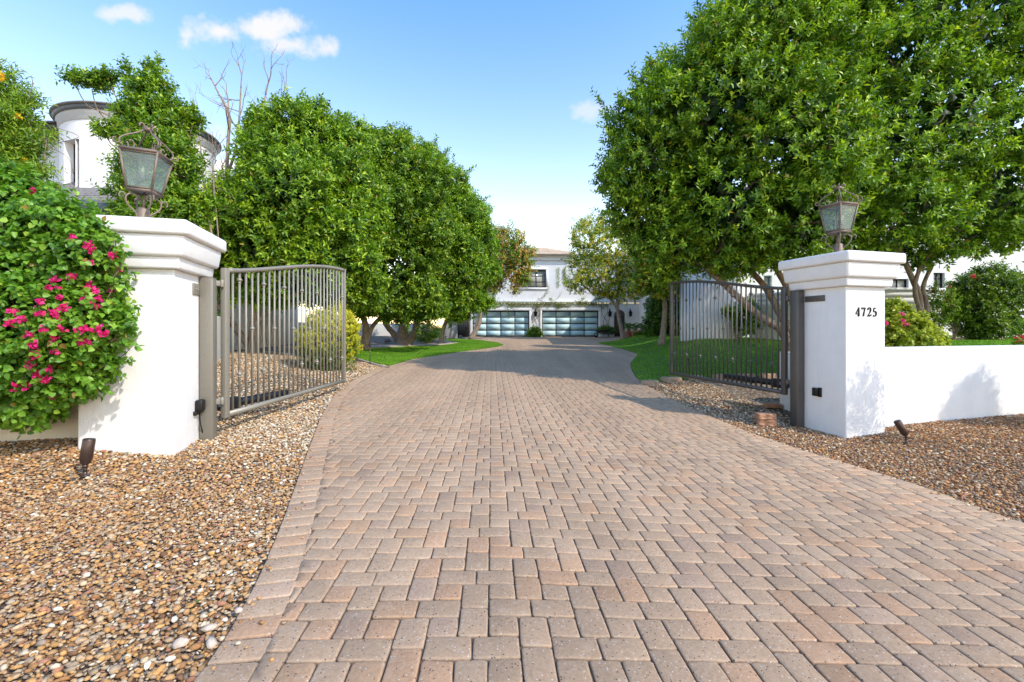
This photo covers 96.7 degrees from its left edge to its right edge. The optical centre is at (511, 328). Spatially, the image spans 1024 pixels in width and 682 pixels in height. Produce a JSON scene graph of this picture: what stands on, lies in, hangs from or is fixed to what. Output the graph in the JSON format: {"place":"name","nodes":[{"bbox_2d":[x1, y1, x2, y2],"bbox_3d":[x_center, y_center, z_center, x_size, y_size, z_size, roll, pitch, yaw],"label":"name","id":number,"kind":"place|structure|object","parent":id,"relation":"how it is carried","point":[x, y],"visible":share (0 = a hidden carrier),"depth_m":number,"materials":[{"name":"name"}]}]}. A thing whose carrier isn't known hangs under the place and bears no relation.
{"place":"outdoors","nodes":[
{"label":"outdoors","id":0,"kind":"place"},
{"bbox_2d":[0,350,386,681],"bbox_3d":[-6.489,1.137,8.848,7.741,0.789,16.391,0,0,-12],"label":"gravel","id":1,"kind":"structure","parent":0,"point":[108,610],"depth_m":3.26,"materials":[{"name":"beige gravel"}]},
{"bbox_2d":[0,58,78,182],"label":"yellow bells shrub","id":2,"kind":"object","parent":1,"relation":"on","point":[19,141],"visible":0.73,"depth_m":6.05,"materials":[{"name":"green plant"}]},
{"bbox_2d":[0,154,145,439],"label":"bougainvillea","id":3,"kind":"object","parent":1,"relation":"on","point":[67,319],"visible":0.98,"depth_m":4.53,"materials":[{"name":"green plant"}]},
{"bbox_2d":[79,438,95,477],"bbox_3d":[-4.145,1.323,4.446,0.101,0.502,0.123,0,0,27],"label":"landscape spotlight","id":4,"kind":"object","parent":1,"relation":"on","point":[87,452],"visible":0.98,"depth_m":4.41,"materials":[{"name":"brown metal"}]},
{"bbox_2d":[171,637,189,648],"bbox_3d":[-1.564,1.480,2.147,0.065,0.044,0.061,0,0,35],"label":"gravel rock","id":5,"kind":"object","parent":1,"relation":"on","point":[180,642],"visible":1,"depth_m":2.14,"materials":[{"name":"stone"}]},
{"bbox_2d":[200,623,217,631],"bbox_3d":[-1.504,1.490,2.265,0.052,0.034,0.064,0,0,12],"label":"gravel rock","id":6,"kind":"object","parent":1,"relation":"on","point":[208,627],"visible":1,"depth_m":2.25,"materials":[{"name":"stone"}]},
{"bbox_2d":[206,634,217,649],"bbox_3d":[-1.421,1.483,2.153,0.045,0.043,0.092,0,0,-40],"label":"gravel rock","id":7,"kind":"object","parent":1,"relation":"on","point":[211,642],"visible":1,"depth_m":2.13,"materials":[{"name":"stone"}]},
{"bbox_2d":[294,301,363,371],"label":"golden conifer","id":8,"kind":"object","parent":1,"relation":"on","point":[353,326],"visible":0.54,"depth_m":12.94,"materials":[{"name":"yellow plant"}]},
{"bbox_2d":[354,339,502,365],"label":"lawn","id":9,"kind":"structure","parent":0,"point":[415,358],"depth_m":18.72,"materials":[{"name":"green plant"}]},
{"bbox_2d":[413,322,444,345],"bbox_3d":[-4.319,0.192,25.246,1.603,1.520,6.922,0,0,-4],"label":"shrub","id":10,"kind":"object","parent":9,"relation":"on","point":[429,335],"visible":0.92,"depth_m":22.37,"materials":[{"name":"green plant"}]},
{"bbox_2d":[445,322,456,338],"bbox_3d":[-4.673,0.105,35.000,1.000,1.390,0.900,0,0,-11],"label":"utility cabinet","id":11,"kind":"object","parent":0,"point":[450,333],"visible":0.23,"depth_m":34.62,"materials":[{"name":"grey metal"}]},
{"bbox_2d":[0,328,1023,681],"bbox_3d":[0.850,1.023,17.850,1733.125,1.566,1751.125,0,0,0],"label":"ground","id":12,"kind":"structure","parent":0,"point":[754,396],"depth_m":4.01,"materials":[{"name":"brown gravel"}]},
{"bbox_2d":[0,403,77,441],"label":"garden wall","id":13,"kind":"structure","parent":12,"relation":"on","point":[68,428],"depth_m":5.45,"materials":[{"name":"beige paint"}]},
{"bbox_2d":[54,50,224,227],"bbox_3d":[-9.001,-2.776,10.764,3.972,7.936,2.106,0,0,0],"label":"leafy tree","id":14,"kind":"object","parent":12,"relation":"on","point":[167,119],"visible":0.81,"depth_m":10.64,"materials":[{"name":"green plant"}]},
{"bbox_2d":[63,214,225,455],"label":"gate pillar","id":15,"kind":"structure","parent":12,"relation":"on","point":[153,404],"depth_m":5.24,"materials":[{"name":"white paint"}]},
{"bbox_2d":[112,122,178,217],"bbox_3d":[-4.514,-1.880,5.631,0.495,1.292,0.496,0,0,-16],"label":"post lantern","id":16,"kind":"object","parent":15,"relation":"on","point":[155,155],"visible":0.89,"depth_m":5.58,"materials":[{"name":"grey metal"}]},
{"bbox_2d":[26,100,296,349],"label":"tower house","id":17,"kind":"structure","parent":12,"relation":"on","point":[83,151],"depth_m":13.65,"materials":[{"name":"white paint"}]},
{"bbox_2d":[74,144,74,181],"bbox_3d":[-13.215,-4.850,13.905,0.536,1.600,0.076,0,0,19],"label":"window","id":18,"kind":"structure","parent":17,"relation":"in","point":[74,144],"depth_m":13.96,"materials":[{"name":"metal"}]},
{"bbox_2d":[199,277,216,440],"bbox_3d":[-4.052,0.550,6.070,0.165,2.459,0.165,0,0,-16],"label":"gate post","id":19,"kind":"object","parent":12,"relation":"on","point":[208,343],"visible":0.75,"depth_m":6.00,"materials":[{"name":"grey metal"}]},
{"bbox_2d":[216,265,345,417],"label":"metal gate","id":20,"kind":"structure","parent":19,"relation":"attached to","point":[223,283],"depth_m":7.64,"materials":[{"name":"grey metal"}]},
{"bbox_2d":[217,389,287,410],"bbox_3d":[-4.166,1.140,7.357,0.235,0.180,1.439,0,0,11],"label":"gate opener","id":21,"kind":"object","parent":20,"relation":"attached to","point":[248,400],"visible":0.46,"depth_m":7.23,"materials":[{"name":"black metal"}]},
{"bbox_2d":[185,82,236,236],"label":"bare tree","id":22,"kind":"object","parent":12,"relation":"on","point":[213,190],"visible":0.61,"depth_m":12.39,"materials":[{"name":"brown plant"}]},
{"bbox_2d":[234,607,242,613],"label":"gravel rock","id":23,"kind":"object","parent":12,"relation":"on","point":[238,609],"visible":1,"depth_m":2.39,"materials":[{"name":"stone"}]},
{"bbox_2d":[196,40,290,182],"bbox_3d":[-9.127,-6.064,15.611,2.833,7.387,2.812,0,0,-38],"label":"bare tree","id":24,"kind":"object","parent":12,"relation":"on","point":[229,122],"visible":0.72,"depth_m":15.56,"materials":[{"name":"brown plant"}]},
{"bbox_2d":[184,83,396,352],"bbox_3d":[-7.291,-3.495,14.514,6.815,8.896,4.981,0,0,0],"label":"ficus tree","id":25,"kind":"object","parent":12,"relation":"on","point":[291,164],"visible":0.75,"depth_m":13.79,"materials":[{"name":"green plant"}]},
{"bbox_2d":[217,316,426,362],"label":"garden wall","id":26,"kind":"structure","parent":12,"relation":"on","point":[379,329],"depth_m":29.55,"materials":[{"name":"grey paint"}]},
{"bbox_2d":[307,120,465,349],"bbox_3d":[-5.673,-4.165,19.539,7.309,10.506,5.340,0,0,0],"label":"ficus tree","id":27,"kind":"object","parent":12,"relation":"on","point":[407,171],"visible":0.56,"depth_m":19.04,"materials":[{"name":"green plant"}]},
{"bbox_2d":[356,340,456,348],"bbox_3d":[-5.147,0.916,25.661,2.423,0.231,11.462,0,0,12],"label":"garden edging","id":28,"kind":"object","parent":12,"relation":"on","point":[446,342],"visible":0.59,"depth_m":24.73,"materials":[{"name":"concrete"}]},
{"bbox_2d":[382,130,498,344],"bbox_3d":[-3.973,-4.700,24.351,6.506,11.866,4.975,0,0,0],"label":"ficus tree","id":29,"kind":"object","parent":12,"relation":"on","point":[466,270],"visible":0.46,"depth_m":23.78,"materials":[{"name":"green plant"}]},
{"bbox_2d":[437,199,505,342],"bbox_3d":[-2.763,-3.653,28.557,4.563,9.407,3.815,0,0,33],"label":"ficus tree","id":30,"kind":"object","parent":12,"relation":"on","point":[483,302],"visible":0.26,"depth_m":28.16,"materials":[{"name":"green plant"}]},
{"bbox_2d":[468,217,539,339],"bbox_3d":[-0.588,-3.486,32.947,5.297,8.937,3.353,0,0,0],"label":"tree","id":31,"kind":"object","parent":12,"relation":"on","point":[520,254],"visible":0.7,"depth_m":32.57,"materials":[{"name":"green plant"}]},
{"bbox_2d":[470,248,638,336],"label":"house","id":32,"kind":"structure","parent":12,"relation":"on","point":[575,320],"depth_m":38.71,"materials":[{"name":"white paint"}]},
{"bbox_2d":[473,311,528,336],"bbox_3d":[-0.953,-0.401,38.719,4.793,2.202,0.043,0,0,0],"label":"garage door","id":33,"kind":"structure","parent":32,"relation":"in","point":[495,323],"depth_m":38.70,"materials":[{"name":"glass"}]},
{"bbox_2d":[517,270,545,287],"bbox_3d":[1.660,-4.230,38.845,2.454,1.530,0.070,0,0,0],"label":"window","id":34,"kind":"structure","parent":32,"relation":"in","point":[539,277],"depth_m":38.87,"materials":[{"name":"glass"}]},
{"bbox_2d":[490,267,620,335],"bbox_3d":[2.120,-2.311,38.473,14.199,5.913,0.545,0,0,0],"label":"climbing vine","id":35,"kind":"object","parent":32,"relation":"attached to","point":[556,304],"visible":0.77,"depth_m":38.35,"materials":[{"name":"green plant"}]},
{"bbox_2d":[542,311,597,336],"bbox_3d":[4.938,-0.401,38.719,4.793,2.202,0.043,0,0,0],"label":"garage door","id":36,"kind":"structure","parent":32,"relation":"in","point":[554,323],"depth_m":38.70,"materials":[{"name":"glass"}]},
{"bbox_2d":[614,310,624,336],"bbox_3d":[9.096,-0.430,38.589,0.924,2.259,0.261,0,0,0],"label":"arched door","id":37,"kind":"structure","parent":32,"relation":"in","point":[622,313],"depth_m":38.68,"materials":[{"name":"brown wood"}]},
{"bbox_2d":[561,207,652,338],"bbox_3d":[7.263,-3.871,32.530,7.606,9.597,4.012,0,0,0],"label":"tree","id":38,"kind":"object","parent":12,"relation":"on","point":[603,256],"visible":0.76,"depth_m":32.06,"materials":[{"name":"green plant"}]},
{"bbox_2d":[625,323,641,336],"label":"potted palm","id":39,"kind":"object","parent":12,"relation":"on","point":[634,330],"visible":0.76,"depth_m":34.44,"materials":[{"name":"ceramic"}]},
{"bbox_2d":[631,330,643,336],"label":"shrub","id":40,"kind":"object","parent":12,"relation":"on","point":[636,333],"visible":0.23,"depth_m":29.82,"materials":[{"name":"green plant"}]},
{"bbox_2d":[634,323,644,332],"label":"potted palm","id":41,"kind":"object","parent":12,"relation":"on","point":[640,325],"visible":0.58,"depth_m":33.66,"materials":[{"name":"plant"}]},
{"bbox_2d":[639,290,677,331],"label":"house wing","id":42,"kind":"structure","parent":12,"relation":"on","point":[641,309],"depth_m":37.49,"materials":[{"name":"white paint"}]},
{"bbox_2d":[660,376,681,382],"bbox_3d":[4.576,1.477,13.085,0.631,0.165,0.274,0,0,0],"label":"edging stone","id":43,"kind":"object","parent":12,"relation":"on","point":[671,379],"visible":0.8,"depth_m":12.97,"materials":[{"name":"beige stone"}]},
{"bbox_2d":[684,375,704,380],"bbox_3d":[5.425,1.475,13.476,0.598,0.165,0.283,0,0,0],"label":"edging stone","id":44,"kind":"object","parent":12,"relation":"on","point":[691,379],"visible":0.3,"depth_m":13.39,"materials":[{"name":"stone"}]},
{"bbox_2d":[712,374,729,379],"bbox_3d":[6.270,1.450,13.534,0.548,0.165,0.284,0,0,-15],"label":"edging stone","id":45,"kind":"object","parent":12,"relation":"on","point":[721,376],"visible":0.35,"depth_m":13.43,"materials":[{"name":"brown stone"}]},
{"bbox_2d":[588,0,905,351],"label":"ficus tree","id":46,"kind":"object","parent":12,"relation":"on","point":[692,211],"visible":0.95,"depth_m":10.82,"materials":[{"name":"green plant"}]},
{"bbox_2d":[724,373,789,387],"bbox_3d":[5.143,1.098,9.606,0.238,0.180,1.618,0,0,-19],"label":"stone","id":47,"kind":"object","parent":12,"relation":"on","point":[758,380],"visible":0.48,"depth_m":9.52,"materials":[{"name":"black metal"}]},
{"bbox_2d":[756,419,776,426],"bbox_3d":[4.517,1.671,8.098,0.314,0.111,0.242,0,0,12],"label":"landscape block","id":48,"kind":"object","parent":12,"relation":"on","point":[770,423],"depth_m":8.01,"materials":[{"name":"brown stone"}]},
{"bbox_2d":[754,412,776,419],"bbox_3d":[4.497,1.561,8.101,0.320,0.118,0.250,0,0,0],"label":"landscape block","id":49,"kind":"object","parent":48,"relation":"on","point":[764,416],"depth_m":8.01,"materials":[{"name":"brown stone"}]},
{"bbox_2d":[759,373,776,378],"bbox_3d":[7.648,1.425,13.593,0.537,0.165,0.273,0,0,0],"label":"edging stone","id":50,"kind":"object","parent":12,"relation":"on","point":[769,375],"visible":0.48,"depth_m":13.48,"materials":[{"name":"beige stone"}]},
{"bbox_2d":[763,402,781,407],"bbox_3d":[5.648,1.672,9.873,0.342,0.098,0.240,0,0,14],"label":"landscape block","id":51,"kind":"object","parent":12,"relation":"on","point":[771,405],"depth_m":9.80,"materials":[{"name":"brown stone"}]},
{"bbox_2d":[780,351,789,410],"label":"garden wall","id":52,"kind":"structure","parent":12,"relation":"on","point":[785,401],"depth_m":9.67,"materials":[{"name":"white paint"}]},
{"bbox_2d":[790,290,803,427],"bbox_3d":[5.123,0.685,8.176,0.165,2.729,0.165,0,0,-16],"label":"gate post","id":53,"kind":"object","parent":12,"relation":"on","point":[796,358],"visible":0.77,"depth_m":8.10,"materials":[{"name":"metal"}]},
{"bbox_2d":[670,280,789,394],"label":"metal gate","id":54,"kind":"structure","parent":53,"relation":"attached to","point":[785,380],"depth_m":9.72,"materials":[{"name":"metal"}]},
{"bbox_2d":[778,250,905,437],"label":"gate pillar","id":55,"kind":"structure","parent":12,"relation":"on","point":[844,344],"depth_m":7.55,"materials":[{"name":"white paint"}]},
{"bbox_2d":[815,183,862,251],"bbox_3d":[5.717,-1.883,7.973,0.496,1.285,0.496,0,0,-16],"label":"post lantern","id":56,"kind":"object","parent":55,"relation":"on","point":[839,206],"visible":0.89,"depth_m":7.93,"materials":[{"name":"grey metal"}]},
{"bbox_2d":[680,185,1023,340],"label":"villa","id":57,"kind":"object","parent":12,"relation":"on","point":[938,274],"visible":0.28,"depth_m":22.60,"materials":[{"name":"white paint"}]},
{"bbox_2d":[764,276,770,285],"bbox_3d":[12.713,-2.288,22.765,0.407,0.678,0.070,0,0,0],"label":"window","id":58,"kind":"structure","parent":57,"relation":"in","point":[767,279],"depth_m":22.74,"materials":[{"name":"teal glass"}]},
{"bbox_2d":[890,279,905,287],"bbox_3d":[19.238,-2.187,22.765,0.915,0.542,0.070,0,0,0],"label":"window","id":59,"kind":"structure","parent":57,"relation":"in","point":[897,283],"depth_m":22.79,"materials":[{"name":"glass"}]},
{"bbox_2d":[934,273,941,287],"bbox_3d":[21.213,-2.339,22.765,0.559,0.848,0.070,0,0,0],"label":"window","id":60,"kind":"structure","parent":57,"relation":"in","point":[937,276],"depth_m":22.76,"materials":[{"name":"glass"}]},
{"bbox_2d":[885,345,1023,426],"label":"garden wall","id":61,"kind":"structure","parent":12,"relation":"on","point":[923,384],"depth_m":8.45,"materials":[{"name":"white paint"}]},
{"bbox_2d":[0,0,1023,327],"label":"sky","id":62,"kind":"structure","parent":0,"point":[506,85],"materials":[{"name":"blue"}]},
{"bbox_2d":[194,337,1023,681],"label":"driveway","id":63,"kind":"structure","parent":0,"point":[954,565],"depth_m":3.19,"materials":[{"name":"beige brick"}]},
{"bbox_2d":[353,357,388,367],"bbox_3d":[-5.550,1.118,16.778,0.487,0.395,5.208,0,0,-32],"label":"garden edging","id":64,"kind":"object","parent":63,"relation":"on","point":[369,362],"visible":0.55,"depth_m":15.50,"materials":[{"name":"concrete"}]},
{"bbox_2d":[457,320,469,337],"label":"side gate","id":65,"kind":"structure","parent":63,"relation":"on","point":[463,329],"depth_m":37.46,"materials":[{"name":"black metal"}]},
{"bbox_2d":[525,325,543,336],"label":"round shrub","id":66,"kind":"object","parent":63,"relation":"on","point":[534,332],"visible":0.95,"depth_m":37.35,"materials":[{"name":"green plant"}]},
{"bbox_2d":[594,329,615,336],"bbox_3d":[7.389,0.396,36.400,1.725,0.667,0.784,0,0,0],"label":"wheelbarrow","id":67,"kind":"object","parent":63,"relation":"on","point":[600,332],"visible":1,"depth_m":36.18,"materials":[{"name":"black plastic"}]},
{"bbox_2d":[597,324,616,336],"bbox_3d":[7.722,0.165,37.008,1.546,1.088,1.304,0,0,-30],"label":"round shrub","id":68,"kind":"object","parent":63,"relation":"on","point":[604,327],"visible":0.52,"depth_m":36.75,"materials":[{"name":"green plant"}]},
{"bbox_2d":[618,322,636,337],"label":"potted palm","id":69,"kind":"object","parent":63,"relation":"on","point":[627,333],"visible":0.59,"depth_m":35.45,"materials":[{"name":"ceramic"}]},
{"bbox_2d":[600,336,1008,381],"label":"lawn","id":70,"kind":"structure","parent":0,"point":[709,361],"depth_m":16.59,"materials":[{"name":"green plant"}]},
{"bbox_2d":[625,219,682,345],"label":"tree","id":71,"kind":"object","parent":70,"relation":"on","point":[641,283],"visible":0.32,"depth_m":21.54,"materials":[{"name":"green plant"}]},
{"bbox_2d":[641,295,678,336],"bbox_3d":[9.452,-0.577,26.104,2.843,3.453,4.132,0,0,-35],"label":"dark hedge","id":72,"kind":"object","parent":70,"relation":"on","point":[653,313],"visible":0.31,"depth_m":26.22,"materials":[{"name":"green plant"}]},
{"bbox_2d":[720,295,765,338],"bbox_3d":[9.728,-0.476,19.237,2.077,1.970,1.292,0,0,0],"label":"climbing shrub","id":73,"kind":"object","parent":70,"relation":"on","point":[743,319],"visible":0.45,"depth_m":19.01,"materials":[{"name":"green plant"}]},
{"bbox_2d":[748,287,966,339],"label":"garden wall","id":74,"kind":"structure","parent":70,"relation":"on","point":[905,293],"depth_m":17.47,"materials":[{"name":"white paint"}]},
{"bbox_2d":[771,0,1023,319],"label":"ficus tree","id":75,"kind":"object","parent":70,"relation":"on","point":[934,202],"visible":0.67,"depth_m":10.84,"materials":[{"name":"green plant"}]},
{"bbox_2d":[885,297,952,346],"bbox_3d":[8.125,-0.009,9.249,1.566,1.315,1.137,0,0,0],"label":"bougainvillea","id":76,"kind":"object","parent":70,"relation":"on","point":[910,327],"visible":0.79,"depth_m":9.03,"materials":[{"name":"green plant"}]},
{"bbox_2d":[920,280,962,330],"bbox_3d":[14.020,-0.568,15.020,1.334,2.047,0.886,0,0,0],"label":"rose bush","id":77,"kind":"object","parent":70,"relation":"on","point":[941,303],"visible":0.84,"depth_m":14.89,"materials":[{"name":"green plant"}]},
{"bbox_2d":[939,294,975,339],"bbox_3d":[14.774,-0.343,15.102,1.030,1.598,0.766,0,0,0],"label":"rose bush","id":78,"kind":"object","parent":70,"relation":"on","point":[959,320],"visible":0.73,"depth_m":14.97,"materials":[{"name":"green plant"}]},
{"bbox_2d":[950,337,1005,339],"bbox_3d":[15.576,0.380,15.501,3.076,0.140,0.399,0,0,-13],"label":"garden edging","id":79,"kind":"object","parent":70,"relation":"on","point":[956,338],"visible":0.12,"depth_m":15.19,"materials":[{"name":"grey stone"}]},
{"bbox_2d":[940,258,1023,339],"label":"camellia bush","id":80,"kind":"object","parent":70,"relation":"on","point":[994,296],"visible":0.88,"depth_m":14.82,"materials":[{"name":"green plant"}]},
{"bbox_2d":[1005,316,1023,344],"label":"rose bush","id":81,"kind":"object","parent":70,"relation":"on","point":[1019,332],"visible":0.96,"depth_m":9.59,"materials":[{"name":"green plant"}]},
{"bbox_2d":[635,376,1023,522],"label":"gravel","id":82,"kind":"structure","parent":0,"point":[1011,446],"depth_m":6.78,"materials":[{"name":"beige gravel"}]},
{"bbox_2d":[641,380,658,385],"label":"edging stone","id":83,"kind":"object","parent":82,"relation":"on","point":[651,382],"visible":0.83,"depth_m":12.27,"materials":[{"name":"grey stone"}]},
{"bbox_2d":[893,419,909,442],"bbox_3d":[5.985,1.647,6.993,0.198,0.489,0.102,0,0,18],"label":"landscape spotlight","id":84,"kind":"object","parent":82,"relation":"on","point":[901,427],"visible":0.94,"depth_m":6.96,"materials":[{"name":"brown metal"}]}
]}

